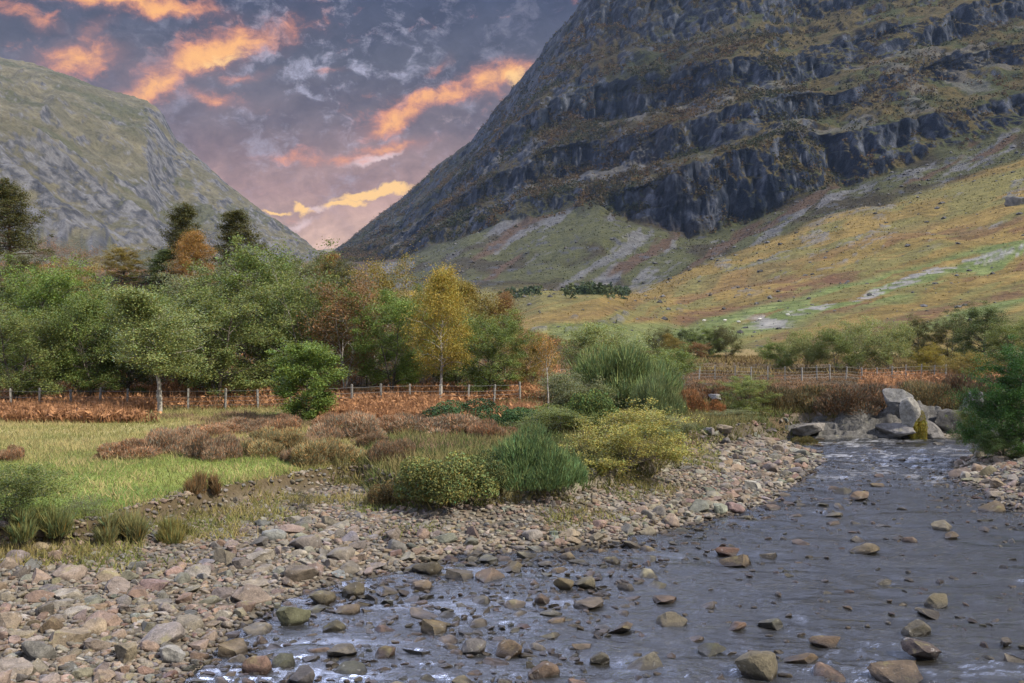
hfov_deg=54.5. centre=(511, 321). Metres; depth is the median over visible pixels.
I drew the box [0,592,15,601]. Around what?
bank stone
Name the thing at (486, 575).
river stone
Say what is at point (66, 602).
bank stone
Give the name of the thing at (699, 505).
bank stone
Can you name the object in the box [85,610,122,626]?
bank stone
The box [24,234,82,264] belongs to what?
bare shrub
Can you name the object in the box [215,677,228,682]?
river stone
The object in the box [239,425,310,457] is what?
heather clump
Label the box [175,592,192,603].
bank stone
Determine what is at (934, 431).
bedrock slab
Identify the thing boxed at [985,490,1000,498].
bank stone
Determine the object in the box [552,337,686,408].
broom shrub
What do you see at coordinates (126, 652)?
bank stone
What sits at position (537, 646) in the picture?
river stone
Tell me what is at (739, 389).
rowan bush
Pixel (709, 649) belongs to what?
river stone
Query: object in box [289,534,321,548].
bank stone
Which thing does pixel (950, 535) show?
river stone
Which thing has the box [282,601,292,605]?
river stone
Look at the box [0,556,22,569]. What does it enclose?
bank stone
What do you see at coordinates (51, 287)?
alder tree
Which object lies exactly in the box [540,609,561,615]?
river stone
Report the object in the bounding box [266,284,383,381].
alder tree
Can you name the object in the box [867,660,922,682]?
river stone
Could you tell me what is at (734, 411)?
willow bush
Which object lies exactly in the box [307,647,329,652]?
river stone
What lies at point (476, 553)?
river stone
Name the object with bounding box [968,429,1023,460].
willow bush
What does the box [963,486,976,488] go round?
river stone
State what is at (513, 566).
river stone
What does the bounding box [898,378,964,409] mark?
heather clump
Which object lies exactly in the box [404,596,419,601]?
river stone
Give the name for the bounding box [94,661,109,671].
bank stone
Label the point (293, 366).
rowan sapling
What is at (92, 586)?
bank stone
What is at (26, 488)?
willow bush
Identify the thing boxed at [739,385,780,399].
heather clump
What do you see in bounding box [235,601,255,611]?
bank stone
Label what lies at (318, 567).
bank stone
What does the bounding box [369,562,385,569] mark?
bank stone
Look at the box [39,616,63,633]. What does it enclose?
bank stone
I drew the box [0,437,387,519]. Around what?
turf grass
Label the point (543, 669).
river stone
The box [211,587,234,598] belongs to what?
bank stone
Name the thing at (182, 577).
bank stone
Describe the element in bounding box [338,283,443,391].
alder tree
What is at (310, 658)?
river stone
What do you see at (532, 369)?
birch tree
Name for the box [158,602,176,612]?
bank stone
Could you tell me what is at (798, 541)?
river stone
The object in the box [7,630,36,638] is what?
bank stone
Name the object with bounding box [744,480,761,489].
bank stone
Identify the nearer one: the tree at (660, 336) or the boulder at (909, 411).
the boulder at (909, 411)
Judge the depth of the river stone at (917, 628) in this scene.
17.40 m
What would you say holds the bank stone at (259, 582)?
on the ground at (232, 491)
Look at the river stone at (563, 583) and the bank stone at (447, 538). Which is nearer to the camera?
the river stone at (563, 583)
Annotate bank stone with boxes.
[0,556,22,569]
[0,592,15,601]
[0,603,10,611]
[0,611,22,628]
[0,657,32,679]
[5,550,31,561]
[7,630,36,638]
[11,565,30,577]
[13,598,24,606]
[17,590,29,597]
[21,614,35,620]
[21,640,56,660]
[24,558,41,568]
[24,590,54,602]
[24,635,44,640]
[30,658,48,674]
[31,541,52,551]
[31,568,51,584]
[35,601,54,615]
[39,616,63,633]
[39,673,60,682]
[40,584,62,591]
[45,614,67,620]
[48,550,64,560]
[49,627,91,645]
[52,565,87,580]
[53,588,84,598]
[53,598,74,608]
[57,654,75,662]
[60,662,77,671]
[63,605,90,615]
[70,667,93,679]
[78,584,98,589]
[80,617,106,634]
[83,638,111,651]
[84,594,103,604]
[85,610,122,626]
[88,603,107,609]
[93,669,115,682]
[94,568,120,580]
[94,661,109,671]
[104,576,129,594]
[108,626,123,630]
[111,629,127,640]
[114,642,137,663]
[116,595,131,605]
[116,665,129,673]
[127,585,146,599]
[137,666,154,674]
[139,578,168,590]
[139,640,159,651]
[140,612,153,615]
[141,621,155,631]
[141,621,184,645]
[141,662,153,667]
[144,574,159,578]
[152,598,171,604]
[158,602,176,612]
[159,645,185,663]
[159,670,178,678]
[160,642,174,646]
[164,566,183,575]
[173,614,203,631]
[174,572,190,583]
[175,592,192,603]
[182,585,199,592]
[184,564,210,576]
[184,609,196,614]
[189,652,208,659]
[198,558,214,563]
[200,630,217,640]
[201,562,214,570]
[203,613,211,620]
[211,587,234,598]
[213,547,235,564]
[217,570,233,576]
[218,605,234,609]
[231,557,251,568]
[231,584,271,603]
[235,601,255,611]
[237,578,268,587]
[246,549,276,561]
[250,536,267,545]
[255,564,272,571]
[261,529,286,540]
[272,565,284,574]
[277,524,304,533]
[280,576,295,586]
[284,565,319,581]
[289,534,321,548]
[292,532,306,538]
[297,558,315,563]
[308,563,323,571]
[321,515,337,525]
[327,546,354,560]
[331,570,345,579]
[333,520,349,528]
[340,560,359,573]
[341,531,358,541]
[349,540,365,549]
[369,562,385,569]
[386,527,400,539]
[388,539,406,552]
[399,551,414,560]
[411,546,426,554]
[416,528,430,539]
[418,556,430,562]
[433,533,457,543]
[464,537,478,545]
[521,529,542,540]
[525,546,542,551]
[558,528,579,536]
[566,536,580,544]
[588,532,603,540]
[639,526,656,534]
[664,513,679,527]
[688,499,708,512]
[713,503,727,514]
[725,502,744,512]
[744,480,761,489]
[948,467,971,478]
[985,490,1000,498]
[989,478,1005,488]
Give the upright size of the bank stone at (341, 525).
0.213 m
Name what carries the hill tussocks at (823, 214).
on the mountain at (751, 190)
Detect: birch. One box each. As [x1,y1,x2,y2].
[528,333,562,407]
[780,327,847,369]
[795,321,868,370]
[827,313,887,368]
[836,317,921,370]
[907,342,954,374]
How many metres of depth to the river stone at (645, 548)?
23.89 m
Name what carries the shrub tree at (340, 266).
on the ground at (232, 491)
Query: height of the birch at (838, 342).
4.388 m
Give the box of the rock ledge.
[785,401,988,439]
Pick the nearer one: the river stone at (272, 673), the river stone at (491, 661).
the river stone at (272, 673)
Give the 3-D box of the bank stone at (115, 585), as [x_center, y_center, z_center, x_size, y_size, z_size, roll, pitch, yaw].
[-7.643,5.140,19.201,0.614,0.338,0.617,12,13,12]
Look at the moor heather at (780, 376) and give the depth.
68.70 m
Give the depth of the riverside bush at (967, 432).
37.31 m
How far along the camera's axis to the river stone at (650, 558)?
22.99 m
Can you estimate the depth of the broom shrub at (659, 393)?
44.38 m
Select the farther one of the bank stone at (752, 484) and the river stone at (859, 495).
the bank stone at (752, 484)
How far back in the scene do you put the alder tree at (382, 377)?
59.69 m
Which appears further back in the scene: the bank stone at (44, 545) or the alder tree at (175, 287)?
the alder tree at (175, 287)
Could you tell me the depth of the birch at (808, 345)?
81.53 m
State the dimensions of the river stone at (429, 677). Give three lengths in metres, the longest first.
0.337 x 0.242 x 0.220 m
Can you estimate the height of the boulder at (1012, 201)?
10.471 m
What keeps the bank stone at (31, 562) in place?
on the ground at (232, 491)
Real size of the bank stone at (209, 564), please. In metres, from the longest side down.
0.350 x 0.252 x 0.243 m
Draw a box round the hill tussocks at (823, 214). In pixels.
[351,132,1023,346]
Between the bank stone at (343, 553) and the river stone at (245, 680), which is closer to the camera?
the river stone at (245, 680)
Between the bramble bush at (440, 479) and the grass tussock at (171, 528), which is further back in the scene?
the bramble bush at (440, 479)
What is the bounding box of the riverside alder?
[945,334,1023,453]
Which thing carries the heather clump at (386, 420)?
on the ground at (232, 491)
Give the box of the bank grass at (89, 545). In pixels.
[0,424,723,573]
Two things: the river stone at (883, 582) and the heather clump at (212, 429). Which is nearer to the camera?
the river stone at (883, 582)
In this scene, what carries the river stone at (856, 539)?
on the river at (879, 638)
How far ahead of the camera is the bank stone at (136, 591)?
18.81 m
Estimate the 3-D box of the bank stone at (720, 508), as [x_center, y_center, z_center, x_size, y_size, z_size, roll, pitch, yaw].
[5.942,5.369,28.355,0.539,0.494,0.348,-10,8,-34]
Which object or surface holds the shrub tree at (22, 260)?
on the ground at (232, 491)
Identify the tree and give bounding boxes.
[0,175,55,266]
[0,247,56,306]
[0,252,108,396]
[0,261,78,375]
[0,302,79,401]
[2,272,126,391]
[23,257,103,346]
[30,285,144,395]
[76,317,167,394]
[85,282,177,370]
[91,244,154,281]
[91,275,230,411]
[96,290,234,389]
[101,273,296,403]
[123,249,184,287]
[143,258,273,363]
[146,199,213,277]
[161,228,222,288]
[180,232,343,383]
[208,209,274,281]
[232,278,330,378]
[246,255,320,339]
[251,248,366,388]
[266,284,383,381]
[280,254,327,293]
[294,260,394,389]
[302,249,344,278]
[304,250,374,321]
[327,297,413,386]
[332,241,421,368]
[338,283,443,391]
[376,295,451,382]
[395,261,479,396]
[395,279,458,358]
[415,314,502,386]
[432,272,524,364]
[440,305,560,396]
[485,289,530,372]
[642,325,677,354]
[657,333,685,355]
[671,325,704,353]
[681,341,710,357]
[686,325,732,357]
[709,323,747,357]
[896,313,943,362]
[923,312,976,364]
[941,300,1021,365]
[979,314,1023,369]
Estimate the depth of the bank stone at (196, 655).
16.09 m
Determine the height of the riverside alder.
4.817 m
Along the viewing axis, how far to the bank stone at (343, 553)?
22.20 m
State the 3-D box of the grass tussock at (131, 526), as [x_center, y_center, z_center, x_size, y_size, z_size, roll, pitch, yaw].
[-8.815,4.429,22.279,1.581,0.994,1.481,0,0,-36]
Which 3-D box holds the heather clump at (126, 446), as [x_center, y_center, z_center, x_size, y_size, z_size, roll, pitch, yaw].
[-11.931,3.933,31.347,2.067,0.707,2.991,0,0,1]
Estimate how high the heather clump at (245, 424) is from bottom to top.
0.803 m
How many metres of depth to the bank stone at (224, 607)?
18.71 m
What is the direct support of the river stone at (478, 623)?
on the river at (879, 638)
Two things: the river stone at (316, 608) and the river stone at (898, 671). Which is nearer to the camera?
the river stone at (898, 671)
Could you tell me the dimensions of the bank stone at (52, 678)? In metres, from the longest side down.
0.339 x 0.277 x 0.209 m
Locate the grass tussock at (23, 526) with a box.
[0,494,78,543]
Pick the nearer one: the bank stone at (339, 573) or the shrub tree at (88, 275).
the bank stone at (339, 573)
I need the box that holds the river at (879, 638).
[183,437,1023,682]
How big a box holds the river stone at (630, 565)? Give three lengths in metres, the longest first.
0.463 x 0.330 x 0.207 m
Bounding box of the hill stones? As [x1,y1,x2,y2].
[350,135,1023,347]
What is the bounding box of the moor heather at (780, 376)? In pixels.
[672,370,1017,415]
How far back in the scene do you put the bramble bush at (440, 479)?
25.90 m
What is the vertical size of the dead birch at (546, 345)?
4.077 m
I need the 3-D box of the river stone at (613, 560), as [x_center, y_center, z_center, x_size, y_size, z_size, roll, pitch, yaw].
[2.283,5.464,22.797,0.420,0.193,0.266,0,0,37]
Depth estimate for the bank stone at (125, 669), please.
15.21 m
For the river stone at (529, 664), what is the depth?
15.82 m
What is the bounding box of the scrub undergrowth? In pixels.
[324,396,836,510]
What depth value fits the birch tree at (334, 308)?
55.31 m
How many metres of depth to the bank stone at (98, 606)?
18.15 m
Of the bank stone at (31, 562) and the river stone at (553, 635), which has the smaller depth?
the river stone at (553, 635)
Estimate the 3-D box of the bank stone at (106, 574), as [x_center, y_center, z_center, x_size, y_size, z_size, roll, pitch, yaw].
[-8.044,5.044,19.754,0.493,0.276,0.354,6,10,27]
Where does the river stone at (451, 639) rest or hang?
on the river at (879, 638)
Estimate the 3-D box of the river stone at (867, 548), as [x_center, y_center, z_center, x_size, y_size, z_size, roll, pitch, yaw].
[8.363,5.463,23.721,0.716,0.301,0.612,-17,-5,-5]
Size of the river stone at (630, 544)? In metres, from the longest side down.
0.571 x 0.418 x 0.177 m
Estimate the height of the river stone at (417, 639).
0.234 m
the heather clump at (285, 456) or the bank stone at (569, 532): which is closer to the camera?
the bank stone at (569, 532)
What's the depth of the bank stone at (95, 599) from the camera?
18.36 m
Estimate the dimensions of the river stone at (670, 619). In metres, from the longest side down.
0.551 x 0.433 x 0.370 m
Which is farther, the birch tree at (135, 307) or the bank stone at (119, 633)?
the birch tree at (135, 307)
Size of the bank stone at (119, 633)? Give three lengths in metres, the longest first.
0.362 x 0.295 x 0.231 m
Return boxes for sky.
[0,0,581,249]
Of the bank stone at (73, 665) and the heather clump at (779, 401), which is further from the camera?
the heather clump at (779, 401)
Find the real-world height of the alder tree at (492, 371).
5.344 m
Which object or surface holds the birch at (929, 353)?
on the ground at (232, 491)
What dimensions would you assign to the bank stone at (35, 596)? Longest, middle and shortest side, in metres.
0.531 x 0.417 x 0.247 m
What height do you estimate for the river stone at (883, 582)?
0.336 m
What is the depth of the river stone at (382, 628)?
17.60 m
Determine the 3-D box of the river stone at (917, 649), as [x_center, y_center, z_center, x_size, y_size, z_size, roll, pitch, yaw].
[6.793,5.434,16.335,0.721,0.313,0.527,21,0,-10]
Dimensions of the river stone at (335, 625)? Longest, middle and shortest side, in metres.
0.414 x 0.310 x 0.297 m
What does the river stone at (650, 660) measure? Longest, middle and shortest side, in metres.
0.775 x 0.627 x 0.308 m
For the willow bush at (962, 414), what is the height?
2.558 m
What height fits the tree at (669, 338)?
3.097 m
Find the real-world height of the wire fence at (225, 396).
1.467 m
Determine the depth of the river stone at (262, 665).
15.58 m
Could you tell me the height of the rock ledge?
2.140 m
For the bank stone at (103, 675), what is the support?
on the gravel
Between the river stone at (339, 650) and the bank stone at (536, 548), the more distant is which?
the bank stone at (536, 548)
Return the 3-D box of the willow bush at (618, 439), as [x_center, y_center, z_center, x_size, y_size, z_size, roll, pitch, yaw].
[3.633,3.716,30.850,5.581,2.723,5.244,0,0,-37]
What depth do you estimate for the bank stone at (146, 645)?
16.26 m
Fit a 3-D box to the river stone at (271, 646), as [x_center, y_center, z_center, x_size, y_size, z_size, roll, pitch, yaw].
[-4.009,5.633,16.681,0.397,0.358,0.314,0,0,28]
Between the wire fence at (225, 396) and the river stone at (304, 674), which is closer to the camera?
the river stone at (304, 674)
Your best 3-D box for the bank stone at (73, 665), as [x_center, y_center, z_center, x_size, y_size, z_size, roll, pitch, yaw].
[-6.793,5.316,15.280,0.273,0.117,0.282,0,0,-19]
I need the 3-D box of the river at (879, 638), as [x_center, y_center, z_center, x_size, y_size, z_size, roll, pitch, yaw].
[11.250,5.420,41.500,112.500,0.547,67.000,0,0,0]
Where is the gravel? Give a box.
[0,414,1023,682]
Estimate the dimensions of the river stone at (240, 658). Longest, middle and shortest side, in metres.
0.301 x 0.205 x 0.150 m
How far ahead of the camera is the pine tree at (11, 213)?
83.80 m
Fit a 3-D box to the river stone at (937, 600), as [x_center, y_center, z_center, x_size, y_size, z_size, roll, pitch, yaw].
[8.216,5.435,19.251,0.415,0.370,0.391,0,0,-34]
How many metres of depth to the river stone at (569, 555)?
22.97 m
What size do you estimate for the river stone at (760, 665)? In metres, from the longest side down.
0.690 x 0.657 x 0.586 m
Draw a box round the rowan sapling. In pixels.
[264,336,352,421]
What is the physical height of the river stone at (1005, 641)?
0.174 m
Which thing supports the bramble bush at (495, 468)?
on the ground at (232, 491)
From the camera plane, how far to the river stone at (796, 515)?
27.96 m
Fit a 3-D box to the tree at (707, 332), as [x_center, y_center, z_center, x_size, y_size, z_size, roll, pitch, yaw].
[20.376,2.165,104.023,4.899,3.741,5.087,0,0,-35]
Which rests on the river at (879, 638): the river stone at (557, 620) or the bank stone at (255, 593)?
the river stone at (557, 620)
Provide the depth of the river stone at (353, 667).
15.58 m
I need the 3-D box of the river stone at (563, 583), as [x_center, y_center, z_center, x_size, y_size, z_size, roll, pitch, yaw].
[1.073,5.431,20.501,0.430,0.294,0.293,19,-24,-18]
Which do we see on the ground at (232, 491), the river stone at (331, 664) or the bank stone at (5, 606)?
the bank stone at (5, 606)
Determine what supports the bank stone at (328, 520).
on the ground at (232, 491)
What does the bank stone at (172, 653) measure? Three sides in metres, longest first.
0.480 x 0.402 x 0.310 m
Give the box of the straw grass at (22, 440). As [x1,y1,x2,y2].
[0,404,534,502]
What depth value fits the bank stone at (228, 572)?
20.52 m
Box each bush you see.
[0,458,95,522]
[367,476,410,507]
[392,450,498,504]
[418,398,502,418]
[466,449,511,489]
[488,405,542,426]
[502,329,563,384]
[502,401,604,433]
[510,403,563,423]
[518,374,621,401]
[525,369,631,406]
[551,317,662,371]
[556,397,723,482]
[562,388,622,430]
[582,347,708,379]
[627,342,709,388]
[634,423,683,441]
[651,415,699,431]
[700,373,780,413]
[703,407,768,419]
[752,338,801,369]
[908,410,927,439]
[936,349,1005,380]
[940,367,1023,457]
[945,400,996,455]
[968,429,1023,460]
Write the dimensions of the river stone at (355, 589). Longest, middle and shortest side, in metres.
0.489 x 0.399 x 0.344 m
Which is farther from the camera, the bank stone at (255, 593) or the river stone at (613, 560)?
the river stone at (613, 560)
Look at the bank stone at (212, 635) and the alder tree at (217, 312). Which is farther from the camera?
the alder tree at (217, 312)
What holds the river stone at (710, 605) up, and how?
on the river at (879, 638)
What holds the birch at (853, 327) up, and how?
on the ground at (232, 491)
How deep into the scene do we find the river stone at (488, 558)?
22.76 m
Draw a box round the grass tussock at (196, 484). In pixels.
[181,459,229,496]
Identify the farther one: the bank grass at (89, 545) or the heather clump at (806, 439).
the heather clump at (806, 439)
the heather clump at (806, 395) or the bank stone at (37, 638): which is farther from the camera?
the heather clump at (806, 395)
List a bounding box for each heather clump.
[0,444,24,461]
[92,437,164,459]
[141,424,200,453]
[178,421,246,436]
[182,429,242,461]
[225,415,270,434]
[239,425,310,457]
[260,413,302,432]
[279,432,368,468]
[279,447,300,461]
[303,409,386,439]
[311,412,347,424]
[349,432,389,447]
[365,437,415,463]
[368,413,407,433]
[386,411,479,436]
[394,412,433,423]
[464,418,520,439]
[686,379,740,402]
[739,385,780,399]
[753,382,795,411]
[775,381,837,412]
[791,435,821,445]
[794,383,847,389]
[812,382,891,415]
[859,381,908,400]
[888,380,937,389]
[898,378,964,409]
[940,371,1002,408]
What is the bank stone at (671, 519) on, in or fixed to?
on the ground at (232, 491)
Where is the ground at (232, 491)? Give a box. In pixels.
[0,265,1023,682]
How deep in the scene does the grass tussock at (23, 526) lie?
21.34 m
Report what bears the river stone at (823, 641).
on the river at (879, 638)
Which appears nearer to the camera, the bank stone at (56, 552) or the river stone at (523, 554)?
the bank stone at (56, 552)
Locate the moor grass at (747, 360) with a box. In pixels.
[505,328,1022,375]
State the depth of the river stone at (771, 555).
23.25 m
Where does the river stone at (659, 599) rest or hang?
on the river at (879, 638)
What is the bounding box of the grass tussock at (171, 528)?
[153,510,199,544]
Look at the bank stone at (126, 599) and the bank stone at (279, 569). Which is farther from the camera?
the bank stone at (279, 569)
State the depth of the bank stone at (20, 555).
20.52 m
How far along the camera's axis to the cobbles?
23.75 m
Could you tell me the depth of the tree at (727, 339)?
102.67 m
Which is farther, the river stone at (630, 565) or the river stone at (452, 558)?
the river stone at (452, 558)
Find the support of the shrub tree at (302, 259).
on the ground at (232, 491)
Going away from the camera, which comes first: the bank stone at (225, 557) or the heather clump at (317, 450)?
the bank stone at (225, 557)
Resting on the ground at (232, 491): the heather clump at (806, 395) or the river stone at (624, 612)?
the heather clump at (806, 395)
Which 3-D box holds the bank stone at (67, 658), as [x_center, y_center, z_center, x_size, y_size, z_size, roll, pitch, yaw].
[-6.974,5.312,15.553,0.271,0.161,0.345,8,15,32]
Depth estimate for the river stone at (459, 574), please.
21.24 m
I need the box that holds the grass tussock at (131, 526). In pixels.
[91,503,151,544]
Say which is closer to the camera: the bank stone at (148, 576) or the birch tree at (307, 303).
the bank stone at (148, 576)
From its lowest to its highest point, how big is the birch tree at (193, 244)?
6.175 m
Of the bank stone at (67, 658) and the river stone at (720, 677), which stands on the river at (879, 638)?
the river stone at (720, 677)
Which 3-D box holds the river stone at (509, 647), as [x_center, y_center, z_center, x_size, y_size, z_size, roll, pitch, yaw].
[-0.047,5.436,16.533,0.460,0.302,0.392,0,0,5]
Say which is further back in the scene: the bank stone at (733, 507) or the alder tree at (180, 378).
the alder tree at (180, 378)
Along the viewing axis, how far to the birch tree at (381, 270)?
65.67 m
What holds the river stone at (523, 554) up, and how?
on the river at (879, 638)
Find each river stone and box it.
[189,674,211,682]
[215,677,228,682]
[217,638,247,657]
[227,654,245,662]
[238,622,248,627]
[241,655,271,674]
[242,678,254,682]
[243,622,271,635]
[256,635,267,643]
[266,643,281,650]
[266,672,280,675]
[272,653,294,667]
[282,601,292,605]
[283,672,294,678]
[289,665,314,682]
[302,589,314,594]
[302,655,319,661]
[307,604,326,613]
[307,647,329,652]
[308,590,336,604]
[322,620,345,632]
[326,661,339,667]
[327,643,356,656]
[334,660,367,674]
[335,603,359,614]
[341,581,364,598]
[352,577,365,581]
[374,625,394,631]
[375,645,394,658]
[386,615,398,619]
[403,649,429,654]
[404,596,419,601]
[405,579,417,583]
[410,607,437,618]
[411,579,431,590]
[412,562,442,574]
[413,637,425,641]
[420,674,435,680]
[421,619,446,634]
[437,635,457,643]
[439,663,452,667]
[444,555,458,561]
[445,569,473,580]
[450,649,462,654]
[451,675,474,682]
[456,603,466,606]
[461,638,485,654]
[466,550,483,556]
[466,670,481,675]
[469,618,487,627]
[472,595,489,603]
[475,568,504,582]
[479,554,498,563]
[482,607,489,613]
[482,657,508,665]
[491,636,505,640]
[495,639,521,657]
[503,561,521,572]
[503,599,525,608]
[513,610,526,616]
[517,551,536,558]
[526,661,534,667]
[528,661,559,679]
[530,642,545,650]
[534,593,549,603]
[538,632,560,638]
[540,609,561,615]
[546,616,565,622]
[551,567,567,572]
[553,577,573,589]
[559,551,574,559]
[568,559,588,564]
[572,643,590,649]
[573,597,603,609]
[576,576,595,588]
[590,652,609,663]
[602,556,619,564]
[608,621,632,632]
[615,610,628,616]
[617,583,633,590]
[619,563,632,567]
[623,540,641,548]
[626,651,663,670]
[639,568,657,577]
[640,545,656,551]
[644,555,655,562]
[647,580,665,588]
[652,595,676,603]
[656,611,687,626]
[698,643,725,656]
[700,601,714,608]
[715,547,738,556]
[717,674,725,679]
[719,554,750,566]
[728,621,746,630]
[735,651,777,681]
[758,618,782,629]
[759,504,780,509]
[759,553,776,558]
[784,653,817,663]
[789,514,801,516]
[792,539,809,544]
[808,635,839,647]
[813,662,845,681]
[824,512,841,516]
[834,487,851,494]
[848,491,868,500]
[848,543,879,554]
[850,536,864,542]
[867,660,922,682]
[875,579,891,584]
[901,619,930,636]
[901,637,941,659]
[902,537,917,542]
[915,607,939,619]
[924,593,947,608]
[931,520,951,530]
[945,531,958,539]
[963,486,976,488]
[978,500,1005,511]
[1000,637,1011,646]
[1003,653,1023,662]
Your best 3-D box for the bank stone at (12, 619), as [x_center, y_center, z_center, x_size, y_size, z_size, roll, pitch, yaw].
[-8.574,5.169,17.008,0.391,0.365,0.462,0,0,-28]
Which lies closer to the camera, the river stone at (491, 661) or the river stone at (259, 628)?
the river stone at (491, 661)
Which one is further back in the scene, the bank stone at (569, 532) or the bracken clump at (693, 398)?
the bracken clump at (693, 398)
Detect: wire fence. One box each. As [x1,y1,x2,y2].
[9,382,520,409]
[682,364,946,380]
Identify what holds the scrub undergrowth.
on the ground at (232, 491)
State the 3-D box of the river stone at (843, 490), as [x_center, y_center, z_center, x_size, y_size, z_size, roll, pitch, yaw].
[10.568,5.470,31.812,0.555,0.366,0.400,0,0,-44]
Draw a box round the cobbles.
[0,408,1023,682]
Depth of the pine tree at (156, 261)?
79.43 m
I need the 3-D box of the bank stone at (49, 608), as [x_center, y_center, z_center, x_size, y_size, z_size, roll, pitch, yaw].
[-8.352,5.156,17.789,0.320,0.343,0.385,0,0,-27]
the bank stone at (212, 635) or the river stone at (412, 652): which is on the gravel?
the bank stone at (212, 635)
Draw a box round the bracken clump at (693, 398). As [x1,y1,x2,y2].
[679,387,711,413]
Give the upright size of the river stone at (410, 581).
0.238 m
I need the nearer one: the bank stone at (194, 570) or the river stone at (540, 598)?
the river stone at (540, 598)
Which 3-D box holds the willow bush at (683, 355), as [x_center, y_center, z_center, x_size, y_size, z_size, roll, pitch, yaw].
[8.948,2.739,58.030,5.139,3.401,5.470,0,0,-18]
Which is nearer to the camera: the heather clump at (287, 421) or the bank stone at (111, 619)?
the bank stone at (111, 619)
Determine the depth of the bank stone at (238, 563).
21.16 m
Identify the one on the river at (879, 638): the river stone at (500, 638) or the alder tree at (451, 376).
the river stone at (500, 638)
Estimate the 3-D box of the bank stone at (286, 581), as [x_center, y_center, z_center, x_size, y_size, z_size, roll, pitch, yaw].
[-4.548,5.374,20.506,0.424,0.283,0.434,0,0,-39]
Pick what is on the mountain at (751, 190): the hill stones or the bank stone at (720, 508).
the hill stones
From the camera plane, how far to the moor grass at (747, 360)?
87.72 m
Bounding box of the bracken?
[0,259,1023,422]
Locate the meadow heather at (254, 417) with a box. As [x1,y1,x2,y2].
[148,408,564,459]
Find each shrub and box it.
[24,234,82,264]
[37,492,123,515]
[61,245,108,268]
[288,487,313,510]
[488,420,589,491]
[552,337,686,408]
[625,371,687,415]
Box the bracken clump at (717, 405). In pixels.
[701,398,725,413]
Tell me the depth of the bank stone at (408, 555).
22.66 m
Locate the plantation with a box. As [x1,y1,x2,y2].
[497,280,630,298]
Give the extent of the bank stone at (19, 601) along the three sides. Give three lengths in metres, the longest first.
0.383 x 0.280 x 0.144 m
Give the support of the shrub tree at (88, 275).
on the ground at (232, 491)
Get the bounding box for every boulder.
[708,394,721,400]
[882,388,913,416]
[899,397,920,427]
[932,442,943,444]
[962,391,983,412]
[1004,196,1023,206]
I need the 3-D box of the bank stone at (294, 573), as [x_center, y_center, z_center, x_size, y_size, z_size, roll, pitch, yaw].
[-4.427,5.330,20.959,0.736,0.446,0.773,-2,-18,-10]
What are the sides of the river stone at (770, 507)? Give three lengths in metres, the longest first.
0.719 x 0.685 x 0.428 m
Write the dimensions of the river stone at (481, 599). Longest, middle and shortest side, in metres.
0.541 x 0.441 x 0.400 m
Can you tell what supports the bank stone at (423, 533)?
on the ground at (232, 491)
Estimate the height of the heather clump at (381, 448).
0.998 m
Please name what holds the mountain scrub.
on the mountain at (751, 190)
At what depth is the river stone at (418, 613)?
18.58 m
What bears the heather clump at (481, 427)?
on the ground at (232, 491)
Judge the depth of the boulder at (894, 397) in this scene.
47.34 m
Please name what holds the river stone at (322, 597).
on the river at (879, 638)
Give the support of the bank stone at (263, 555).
on the ground at (232, 491)
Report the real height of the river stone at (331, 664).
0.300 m
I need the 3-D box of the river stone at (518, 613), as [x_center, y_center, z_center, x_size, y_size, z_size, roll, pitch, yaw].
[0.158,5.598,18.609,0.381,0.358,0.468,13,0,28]
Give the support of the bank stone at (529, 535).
on the ground at (232, 491)
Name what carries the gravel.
on the ground at (232, 491)
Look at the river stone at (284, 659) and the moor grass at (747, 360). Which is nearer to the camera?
the river stone at (284, 659)
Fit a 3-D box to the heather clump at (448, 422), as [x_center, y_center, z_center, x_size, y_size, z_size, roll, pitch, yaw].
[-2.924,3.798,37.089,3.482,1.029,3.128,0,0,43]
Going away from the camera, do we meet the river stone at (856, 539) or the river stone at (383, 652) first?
the river stone at (383, 652)
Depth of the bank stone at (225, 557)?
21.46 m
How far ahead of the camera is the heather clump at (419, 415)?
40.09 m
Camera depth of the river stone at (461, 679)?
15.01 m
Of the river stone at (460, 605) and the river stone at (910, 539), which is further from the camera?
the river stone at (910, 539)
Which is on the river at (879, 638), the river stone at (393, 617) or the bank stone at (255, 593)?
the river stone at (393, 617)
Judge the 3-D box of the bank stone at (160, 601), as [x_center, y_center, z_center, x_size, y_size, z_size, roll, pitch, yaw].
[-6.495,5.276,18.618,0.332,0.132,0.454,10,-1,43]
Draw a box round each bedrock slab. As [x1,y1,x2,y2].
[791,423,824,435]
[875,422,915,436]
[920,420,945,438]
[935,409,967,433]
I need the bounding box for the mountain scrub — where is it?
[326,0,1023,262]
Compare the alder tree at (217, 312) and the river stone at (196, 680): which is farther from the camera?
the alder tree at (217, 312)
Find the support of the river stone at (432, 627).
on the river at (879, 638)
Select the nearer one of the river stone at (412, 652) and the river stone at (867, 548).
the river stone at (412, 652)
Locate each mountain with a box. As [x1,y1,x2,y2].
[0,57,325,280]
[330,0,1023,355]
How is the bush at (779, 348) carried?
on the ground at (232, 491)
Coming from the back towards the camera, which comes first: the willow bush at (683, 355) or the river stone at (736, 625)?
the willow bush at (683, 355)
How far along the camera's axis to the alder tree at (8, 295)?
60.99 m
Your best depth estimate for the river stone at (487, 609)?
18.84 m
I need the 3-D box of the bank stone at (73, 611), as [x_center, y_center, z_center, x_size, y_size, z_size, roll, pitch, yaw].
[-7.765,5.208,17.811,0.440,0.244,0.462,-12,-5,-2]
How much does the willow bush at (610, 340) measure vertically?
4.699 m

